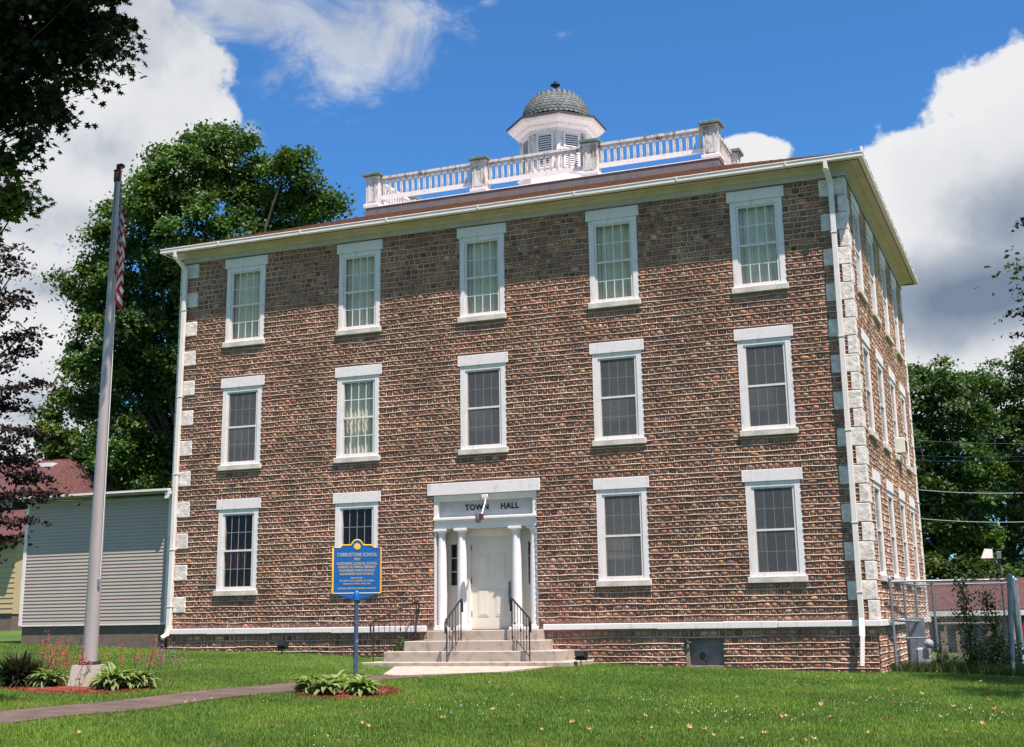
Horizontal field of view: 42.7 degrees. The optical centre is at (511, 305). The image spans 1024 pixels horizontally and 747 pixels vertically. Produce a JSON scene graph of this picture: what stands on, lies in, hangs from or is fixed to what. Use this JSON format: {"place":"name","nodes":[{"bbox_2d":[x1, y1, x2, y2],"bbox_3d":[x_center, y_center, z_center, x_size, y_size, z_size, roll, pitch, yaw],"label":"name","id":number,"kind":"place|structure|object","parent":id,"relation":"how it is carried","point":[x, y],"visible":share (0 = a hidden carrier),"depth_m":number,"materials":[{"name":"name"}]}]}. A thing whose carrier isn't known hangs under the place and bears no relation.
{"place":"outdoors","nodes":[
{"label":"outdoors","id":0,"kind":"place"},
{"bbox_2d":[0,675,440,723],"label":"path","id":1,"kind":"structure","parent":0,"point":[95,707],"depth_m":17.76,"materials":[{"name":"concrete"}]},
{"bbox_2d":[0,631,1023,746],"bbox_3d":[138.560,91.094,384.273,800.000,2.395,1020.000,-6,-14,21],"label":"lawn ground","id":2,"kind":"structure","parent":0,"point":[10,636],"depth_m":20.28,"materials":[{"name":"green plant"}]},
{"bbox_2d":[0,159,56,247],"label":"maple sapling","id":3,"kind":"object","parent":2,"relation":"on","point":[10,187],"visible":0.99,"depth_m":20.03,"materials":[{"name":"green plant"}]},
{"bbox_2d":[0,242,80,565],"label":"purple beech","id":4,"kind":"object","parent":2,"relation":"on","point":[26,433],"visible":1,"depth_m":17.83,"materials":[{"name":"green plant"}]},
{"bbox_2d":[23,381,95,469],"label":"young tree","id":5,"kind":"object","parent":2,"relation":"on","point":[46,447],"visible":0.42,"depth_m":65.52,"materials":[{"name":"green plant"}]},
{"bbox_2d":[0,459,125,630],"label":"house","id":6,"kind":"structure","parent":2,"relation":"on","point":[63,472],"depth_m":54.03,"materials":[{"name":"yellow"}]},
{"bbox_2d":[12,502,26,507],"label":"window","id":7,"kind":"structure","parent":6,"relation":"in","point":[14,505],"depth_m":55.00,"materials":[{"name":"black"}]},
{"bbox_2d":[0,0,149,243],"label":"maple tree","id":8,"kind":"object","parent":2,"relation":"on","point":[73,33],"visible":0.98,"depth_m":20.25,"materials":[{"name":"green plant"}]},
{"bbox_2d":[4,684,153,693],"bbox_3d":[-6.731,5.877,20.146,2.319,0.091,2.078,-6,-14,21],"label":"mulch bed","id":9,"kind":"object","parent":2,"relation":"on","point":[77,688],"visible":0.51,"depth_m":19.78,"materials":[{"name":"brown soil"}]},
{"bbox_2d":[0,647,52,687],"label":"purple clump","id":10,"kind":"object","parent":9,"relation":"on","point":[17,671],"visible":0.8,"depth_m":20.17,"materials":[{"name":"green plant"}]},
{"bbox_2d":[25,665,67,687],"bbox_3d":[-7.117,5.727,20.114,0.688,0.395,0.687,-6,-14,21],"label":"hosta","id":11,"kind":"object","parent":9,"relation":"on","point":[36,680],"visible":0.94,"depth_m":20.02,"materials":[{"name":"green plant"}]},
{"bbox_2d":[33,643,74,676],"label":"flower stalks","id":12,"kind":"object","parent":9,"relation":"on","point":[48,660],"visible":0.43,"depth_m":20.61,"materials":[{"name":"green plant"}]},
{"bbox_2d":[38,668,69,685],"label":"hosta","id":13,"kind":"object","parent":9,"relation":"on","point":[67,673],"visible":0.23,"depth_m":20.45,"materials":[{"name":"green plant"}]},
{"bbox_2d":[36,631,82,675],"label":"coral bells","id":14,"kind":"object","parent":9,"relation":"on","point":[66,647],"visible":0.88,"depth_m":20.70,"materials":[{"name":"pink"}]},
{"bbox_2d":[39,646,91,688],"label":"coral bells","id":15,"kind":"object","parent":9,"relation":"on","point":[80,662],"visible":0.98,"depth_m":20.03,"materials":[{"name":"pink"}]},
{"bbox_2d":[67,163,124,686],"bbox_3d":[-6.635,1.853,21.249,0.570,8.755,0.540,1,-14,-6],"label":"flagpole","id":16,"kind":"object","parent":9,"relation":"in","point":[92,620],"visible":0.94,"depth_m":20.91,"materials":[{"name":"metal"}]},
{"bbox_2d":[115,182,125,310],"bbox_3d":[-6.504,-1.000,21.795,0.152,2.276,0.154,4,-14,-21],"label":"flag","id":17,"kind":"object","parent":16,"relation":"hanging from","point":[120,254],"visible":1,"depth_m":21.75,"materials":[{"name":"fabric"}]},
{"bbox_2d":[87,661,141,690],"bbox_3d":[-6.072,5.700,20.010,0.838,0.518,0.837,-6,-14,21],"label":"hosta","id":18,"kind":"object","parent":9,"relation":"on","point":[112,676],"visible":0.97,"depth_m":19.89,"materials":[{"name":"green plant"}]},
{"bbox_2d":[119,670,159,689],"bbox_3d":[-5.764,5.798,20.193,0.737,0.372,0.670,-6,-14,21],"label":"hosta","id":19,"kind":"object","parent":9,"relation":"on","point":[144,677],"visible":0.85,"depth_m":20.11,"materials":[{"name":"green plant"}]},
{"bbox_2d":[104,636,179,687],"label":"coral bells","id":20,"kind":"object","parent":9,"relation":"on","point":[154,653],"visible":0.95,"depth_m":20.54,"materials":[{"name":"pink"}]},
{"bbox_2d":[12,488,171,648],"bbox_3d":[-9.690,7.619,37.076,5.130,4.880,7.250,-6,-14,21],"label":"annex","id":21,"kind":"object","parent":2,"relation":"on","point":[135,565],"visible":0.52,"depth_m":34.12,"materials":[{"name":"grey plastic"}]},
{"bbox_2d":[146,642,185,687],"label":"coral bells","id":22,"kind":"object","parent":2,"relation":"on","point":[162,657],"visible":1,"depth_m":20.30,"materials":[{"name":"pink"}]},
{"bbox_2d":[35,118,363,490],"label":"maple tree","id":23,"kind":"object","parent":2,"relation":"on","point":[141,441],"visible":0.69,"depth_m":59.79,"materials":[{"name":"green plant"}]},
{"bbox_2d":[0,682,404,698],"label":"mulch chips","id":24,"kind":"object","parent":2,"relation":"on","point":[388,692],"visible":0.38,"depth_m":19.52,"materials":[{"name":"brown wood"}]},
{"bbox_2d":[277,640,288,654],"bbox_3d":[-5.366,8.015,30.613,0.260,0.374,0.199,-6,-14,21],"label":"floodlight","id":25,"kind":"object","parent":2,"relation":"on","point":[282,645],"visible":0.9,"depth_m":30.58,"materials":[{"name":"black metal"}]},
{"bbox_2d":[298,687,399,698],"bbox_3d":[-2.510,5.876,19.903,1.363,0.073,2.315,-6,-14,21],"label":"mulch bed","id":26,"kind":"object","parent":2,"relation":"on","point":[348,694],"visible":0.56,"depth_m":19.44,"materials":[{"name":"brown soil"}]},
{"bbox_2d":[288,672,327,693],"bbox_3d":[-3.050,5.702,19.697,0.644,0.393,0.676,-4,-14,11],"label":"hosta","id":27,"kind":"object","parent":26,"relation":"on","point":[303,682],"visible":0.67,"depth_m":19.60,"materials":[{"name":"green plant"}]},
{"bbox_2d":[304,674,346,694],"bbox_3d":[-2.753,5.620,19.294,0.660,0.390,0.648,-6,-14,21],"label":"hosta","id":28,"kind":"object","parent":26,"relation":"on","point":[322,685],"visible":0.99,"depth_m":19.21,"materials":[{"name":"green plant"}]},
{"bbox_2d":[317,668,353,688],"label":"hosta","id":29,"kind":"object","parent":26,"relation":"on","point":[340,675],"visible":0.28,"depth_m":20.18,"materials":[{"name":"green plant"}]},
{"bbox_2d":[336,674,377,691],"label":"hosta","id":30,"kind":"object","parent":26,"relation":"on","point":[352,677],"visible":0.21,"depth_m":19.85,"materials":[{"name":"green plant"}]},
{"bbox_2d":[343,674,382,696],"bbox_3d":[-2.219,5.674,19.507,0.632,0.366,0.613,2,-14,-12],"label":"hosta","id":31,"kind":"object","parent":26,"relation":"on","point":[360,685],"visible":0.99,"depth_m":19.41,"materials":[{"name":"green plant"}]},
{"bbox_2d":[332,539,381,677],"bbox_3d":[-2.503,4.987,21.072,0.791,2.432,0.112,2,-14,-14],"label":"historical marker","id":32,"kind":"object","parent":2,"relation":"on","point":[356,570],"visible":1,"depth_m":21.21,"materials":[{"name":"blue painted metal"},{"name":"gold paint"}]},
{"bbox_2d":[390,636,404,650],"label":"shrub","id":33,"kind":"object","parent":2,"relation":"on","point":[400,646],"visible":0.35,"depth_m":29.73,"materials":[{"name":"green plant"}]},
{"bbox_2d":[361,629,593,675],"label":"entrance steps","id":34,"kind":"structure","parent":2,"relation":"on","point":[477,651],"depth_m":28.45,"materials":[{"name":"concrete"}]},
{"bbox_2d":[369,601,419,661],"bbox_3d":[-2.647,7.350,29.630,0.041,1.330,1.489,-13,-18,42],"label":"stair railing","id":35,"kind":"object","parent":34,"relation":"on","point":[405,606],"visible":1,"depth_m":29.68,"materials":[{"name":"black metal"}]},
{"bbox_2d":[444,598,462,661],"bbox_3d":[-1.279,7.133,28.852,0.042,1.348,0.942,-6,-15,22],"label":"stair railing","id":36,"kind":"object","parent":34,"relation":"on","point":[460,601],"visible":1,"depth_m":28.84,"materials":[{"name":"black metal"}]},
{"bbox_2d":[510,597,531,661],"bbox_3d":[0.188,6.973,28.277,0.042,1.349,1.216,4,-14,-21],"label":"stair railing","id":37,"kind":"object","parent":34,"relation":"on","point":[524,612],"visible":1,"depth_m":28.25,"materials":[{"name":"black metal"}]},
{"bbox_2d":[42,646,1017,744],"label":"clover flowers","id":38,"kind":"object","parent":2,"relation":"on","point":[666,705],"visible":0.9,"depth_m":17.53,"materials":[{"name":"beige plant"}]},
{"bbox_2d":[160,81,931,672],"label":"town hall","id":39,"kind":"structure","parent":2,"relation":"on","point":[566,393],"depth_m":30.43,"materials":[{"name":"brick"}]},
{"bbox_2d":[213,498,261,595],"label":"window","id":40,"kind":"structure","parent":39,"relation":"in","point":[237,547],"depth_m":32.62,"materials":[{"name":"white paint"}]},
{"bbox_2d":[217,375,264,470],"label":"window","id":41,"kind":"structure","parent":39,"relation":"in","point":[242,396],"depth_m":33.35,"materials":[{"name":"white paint"}]},
{"bbox_2d":[222,254,268,347],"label":"window","id":42,"kind":"structure","parent":39,"relation":"in","point":[246,290],"depth_m":34.06,"materials":[{"name":"white glass"}]},
{"bbox_2d":[331,491,380,592],"bbox_3d":[-3.683,5.661,31.354,1.296,2.365,0.321,-6,-14,21],"label":"window","id":43,"kind":"structure","parent":39,"relation":"in","point":[355,519],"depth_m":31.53,"materials":[{"name":"white paint"}]},
{"bbox_2d":[333,364,381,463],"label":"window","id":44,"kind":"structure","parent":39,"relation":"in","point":[358,389],"depth_m":32.10,"materials":[{"name":"white paint"}]},
{"bbox_2d":[335,239,382,335],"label":"window","id":45,"kind":"structure","parent":39,"relation":"in","point":[359,262],"depth_m":32.84,"materials":[{"name":"white paint"}]},
{"bbox_2d":[457,222,506,323],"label":"window","id":46,"kind":"structure","parent":39,"relation":"in","point":[481,248],"depth_m":31.63,"materials":[{"name":"white paint"}]},
{"bbox_2d":[457,352,508,455],"bbox_3d":[-0.643,2.320,30.861,1.296,2.365,0.325,-6,-14,21],"label":"window","id":47,"kind":"structure","parent":39,"relation":"in","point":[483,411],"depth_m":30.92,"materials":[{"name":"white paint"}]},
{"bbox_2d":[471,535,511,629],"bbox_3d":[-0.457,6.395,30.187,1.050,2.140,0.220,-6,-14,21],"label":"door","id":48,"kind":"structure","parent":39,"relation":"in","point":[491,564],"depth_m":30.18,"materials":[{"name":"wood"}]},
{"bbox_2d":[585,205,640,309],"bbox_3d":[2.369,-1.102,30.381,1.296,2.365,0.297,-6,-14,21],"label":"window","id":49,"kind":"structure","parent":39,"relation":"in","point":[612,234],"depth_m":30.42,"materials":[{"name":"white glass"}]},
{"bbox_2d":[589,339,646,446],"bbox_3d":[2.422,1.985,29.656,1.296,2.365,0.325,-6,-14,21],"label":"window","id":50,"kind":"structure","parent":39,"relation":"in","point":[618,405],"depth_m":29.71,"materials":[{"name":"white paint"}]},
{"bbox_2d":[593,476,651,586],"bbox_3d":[2.468,4.989,28.938,1.296,2.365,0.325,-6,-14,21],"label":"window","id":51,"kind":"structure","parent":39,"relation":"in","point":[622,514],"depth_m":28.99,"materials":[{"name":"white paint"}]},
{"bbox_2d":[685,639,724,668],"bbox_3d":[4.089,7.351,27.680,0.820,0.620,0.150,-6,-14,21],"label":"basement window frame","id":52,"kind":"structure","parent":39,"relation":"in","point":[688,649],"depth_m":27.71,"materials":[{"name":"beige wood"}]},
{"bbox_2d":[726,185,788,294],"bbox_3d":[5.478,-1.442,29.159,1.296,2.365,0.297,-6,-14,21],"label":"window","id":53,"kind":"structure","parent":39,"relation":"in","point":[756,216],"depth_m":29.19,"materials":[{"name":"white paint"}]},
{"bbox_2d":[733,324,798,436],"bbox_3d":[5.530,1.645,28.435,1.296,2.365,0.325,-6,-14,21],"label":"window","id":54,"kind":"structure","parent":39,"relation":"in","point":[766,383],"depth_m":28.48,"materials":[{"name":"white paint"}]},
{"bbox_2d":[741,467,808,582],"bbox_3d":[5.630,4.679,27.845,1.296,2.365,0.610,-6,-14,21],"label":"window","id":55,"kind":"structure","parent":39,"relation":"in","point":[773,505],"depth_m":27.82,"materials":[{"name":"white paint"}]},
{"bbox_2d":[850,190,867,303],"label":"window","id":56,"kind":"structure","parent":39,"relation":"in","point":[855,208],"depth_m":30.13,"materials":[{"name":"white paint"}]},
{"bbox_2d":[860,328,878,441],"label":"window","id":57,"kind":"structure","parent":39,"relation":"in","point":[866,343],"depth_m":29.39,"materials":[{"name":"white paint"}]},
{"bbox_2d":[865,220,881,325],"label":"window","id":58,"kind":"structure","parent":39,"relation":"in","point":[869,236],"depth_m":32.37,"materials":[{"name":"white paint"}]},
{"bbox_2d":[871,468,887,581],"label":"window","id":59,"kind":"structure","parent":39,"relation":"in","point":[876,478],"depth_m":28.68,"materials":[{"name":"white paint"}]},
{"bbox_2d":[875,348,891,453],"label":"window","id":60,"kind":"structure","parent":39,"relation":"in","point":[879,359],"depth_m":31.64,"materials":[{"name":"white paint"}]},
{"bbox_2d":[878,247,893,344],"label":"window","id":61,"kind":"structure","parent":39,"relation":"in","point":[882,260],"depth_m":34.71,"materials":[{"name":"white paint"}]},
{"bbox_2d":[885,479,901,583],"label":"window","id":62,"kind":"structure","parent":39,"relation":"in","point":[890,491],"depth_m":30.95,"materials":[{"name":"white paint"}]},
{"bbox_2d":[888,367,903,464],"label":"window","id":63,"kind":"structure","parent":39,"relation":"in","point":[891,375],"depth_m":34.03,"materials":[{"name":"white paint"}]},
{"bbox_2d":[890,270,903,360],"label":"window","id":64,"kind":"structure","parent":39,"relation":"in","point":[893,284],"depth_m":36.99,"materials":[{"name":"white paint"}]},
{"bbox_2d":[895,437,907,454],"bbox_3d":[9.862,3.603,33.537,0.446,0.380,0.540,-6,-14,21],"label":"air conditioner","id":65,"kind":"object","parent":39,"relation":"attached to","point":[901,446],"visible":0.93,"depth_m":33.27,"materials":[{"name":"grey metal"}]},
{"bbox_2d":[898,488,912,585],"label":"window","id":66,"kind":"structure","parent":39,"relation":"in","point":[901,494],"depth_m":33.28,"materials":[{"name":"white paint"}]},
{"bbox_2d":[899,382,913,473],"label":"window","id":67,"kind":"structure","parent":39,"relation":"in","point":[902,391],"depth_m":36.27,"materials":[{"name":"white paint"}]},
{"bbox_2d":[909,496,923,587],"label":"window","id":68,"kind":"structure","parent":39,"relation":"in","point":[911,501],"depth_m":35.56,"materials":[{"name":"white paint"}]},
{"bbox_2d":[575,651,587,665],"bbox_3d":[1.439,7.378,27.304,0.260,0.374,0.199,-6,-14,21],"label":"floodlight","id":69,"kind":"object","parent":2,"relation":"on","point":[581,655],"visible":0.9,"depth_m":27.27,"materials":[{"name":"black metal"}]},
{"bbox_2d":[907,617,925,663],"bbox_3d":[8.956,7.494,28.934,0.350,1.180,0.215,-6,-14,21],"label":"utility box","id":70,"kind":"object","parent":2,"relation":"on","point":[913,632],"visible":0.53,"depth_m":28.89,"materials":[{"name":"metal"}]},
{"bbox_2d":[909,620,923,663],"bbox_3d":[8.917,7.404,28.859,0.290,0.920,0.013,-6,-14,21],"label":"door","id":71,"kind":"structure","parent":70,"relation":"in","point":[911,624],"depth_m":28.88,"materials":[{"name":"metal"}]},
{"bbox_2d":[900,637,933,662],"bbox_3d":[8.695,7.504,28.062,0.700,0.790,0.280,-6,-14,21],"label":"gas meter","id":72,"kind":"object","parent":2,"relation":"on","point":[926,647],"visible":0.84,"depth_m":27.99,"materials":[{"name":"grey metal"}]},
{"bbox_2d":[932,655,976,665],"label":"shrub","id":73,"kind":"object","parent":2,"relation":"on","point":[958,659],"visible":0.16,"depth_m":28.06,"materials":[{"name":"green plant"}]},
{"bbox_2d":[887,574,1023,671],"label":"chain link fence","id":74,"kind":"object","parent":2,"relation":"on","point":[1014,614],"visible":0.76,"depth_m":27.44,"materials":[{"name":"metal"}]},
{"bbox_2d":[928,641,956,667],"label":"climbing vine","id":75,"kind":"object","parent":74,"relation":"attached to","point":[938,655],"visible":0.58,"depth_m":27.13,"materials":[{"name":"green plant"}]},
{"bbox_2d":[951,570,987,670],"bbox_3d":[9.485,6.678,27.192,0.668,2.390,0.328,-6,-14,21],"label":"climbing vine","id":76,"kind":"object","parent":74,"relation":"attached to","point":[972,656],"visible":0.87,"depth_m":27.17,"materials":[{"name":"green plant"}]},
{"bbox_2d":[971,586,1015,669],"bbox_3d":[9.959,6.830,27.065,0.751,2.060,0.337,-6,-14,21],"label":"climbing vine","id":77,"kind":"object","parent":74,"relation":"attached to","point":[994,644],"visible":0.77,"depth_m":27.09,"materials":[{"name":"green plant"}]},
{"bbox_2d":[887,659,1023,677],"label":"weeds","id":78,"kind":"object","parent":2,"relation":"on","point":[989,669],"visible":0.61,"depth_m":26.79,"materials":[{"name":"green plant"}]},
{"bbox_2d":[907,354,1020,579],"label":"locust tree","id":79,"kind":"object","parent":2,"relation":"on","point":[936,473],"visible":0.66,"depth_m":65.01,"materials":[{"name":"green plant"}]},
{"bbox_2d":[937,622,994,660],"bbox_3d":[10.130,7.618,29.070,1.200,1.154,0.810,-6,-14,21],"label":"wire crate","id":80,"kind":"object","parent":2,"relation":"on","point":[944,630],"visible":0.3,"depth_m":28.91,"materials":[{"name":"metal"}]},
{"bbox_2d":[924,550,1023,579],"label":"hedge row","id":81,"kind":"object","parent":2,"relation":"on","point":[935,567],"visible":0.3,"depth_m":57.76,"materials":[{"name":"green plant"}]},
{"bbox_2d":[925,578,1023,652],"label":"shed","id":82,"kind":"structure","parent":2,"relation":"on","point":[1020,581],"depth_m":49.43,"materials":[{"name":"red paint"}]},
{"bbox_2d":[933,341,1023,578],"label":"locust tree","id":83,"kind":"object","parent":2,"relation":"on","point":[1011,419],"visible":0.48,"depth_m":70.17,"materials":[{"name":"green plant"}]},
{"bbox_2d":[981,549,1007,648],"bbox_3d":[12.175,7.616,32.949,0.480,2.967,0.240,-6,-14,21],"label":"yard light","id":84,"kind":"object","parent":2,"relation":"on","point":[987,553],"visible":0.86,"depth_m":33.14,"materials":[{"name":"white metal"}]},
{"bbox_2d":[972,636,1023,666],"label":"shrub","id":85,"kind":"object","parent":2,"relation":"on","point":[1020,659],"visible":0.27,"depth_m":27.41,"materials":[{"name":"green plant"}]},
{"bbox_2d":[974,245,1023,342],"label":"shade tree","id":86,"kind":"object","parent":2,"relation":"on","point":[1008,268],"visible":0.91,"depth_m":25.61,"materials":[{"name":"green plant"}]},
{"bbox_2d":[992,217,1023,494],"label":"tree","id":87,"kind":"object","parent":2,"relation":"on","point":[1015,315],"visible":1,"depth_m":24.12,"materials":[{"name":"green plant"}]},
{"bbox_2d":[0,0,1023,578],"label":"sky","id":88,"kind":"structure","parent":0,"point":[931,92],"materials":[{"name":"blue"}]},
{"bbox_2d":[923,460,1012,461],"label":"utility wire","id":89,"kind":"object","parent":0,"point":[974,461],"visible":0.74,"depth_m":59.73,"materials":[{"name":"metal"}]},
{"bbox_2d":[915,455,1020,456],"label":"utility wire","id":90,"kind":"object","parent":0,"point":[950,456],"visible":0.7,"depth_m":60.37,"materials":[{"name":"metal"}]},
{"bbox_2d":[918,489,1021,492],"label":"utility wire","id":91,"kind":"object","parent":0,"point":[947,491],"visible":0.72,"depth_m":42.32,"materials":[{"name":"white"}]},
{"bbox_2d":[918,440,1023,443],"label":"utility wire","id":92,"kind":"object","parent":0,"point":[987,443],"visible":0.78,"depth_m":59.13,"materials":[{"name":"metal"}]},
{"bbox_2d":[921,518,1023,521],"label":"utility wire","id":93,"kind":"object","parent":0,"point":[951,520],"visible":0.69,"depth_m":42.21,"materials":[{"name":"white"}]}
]}

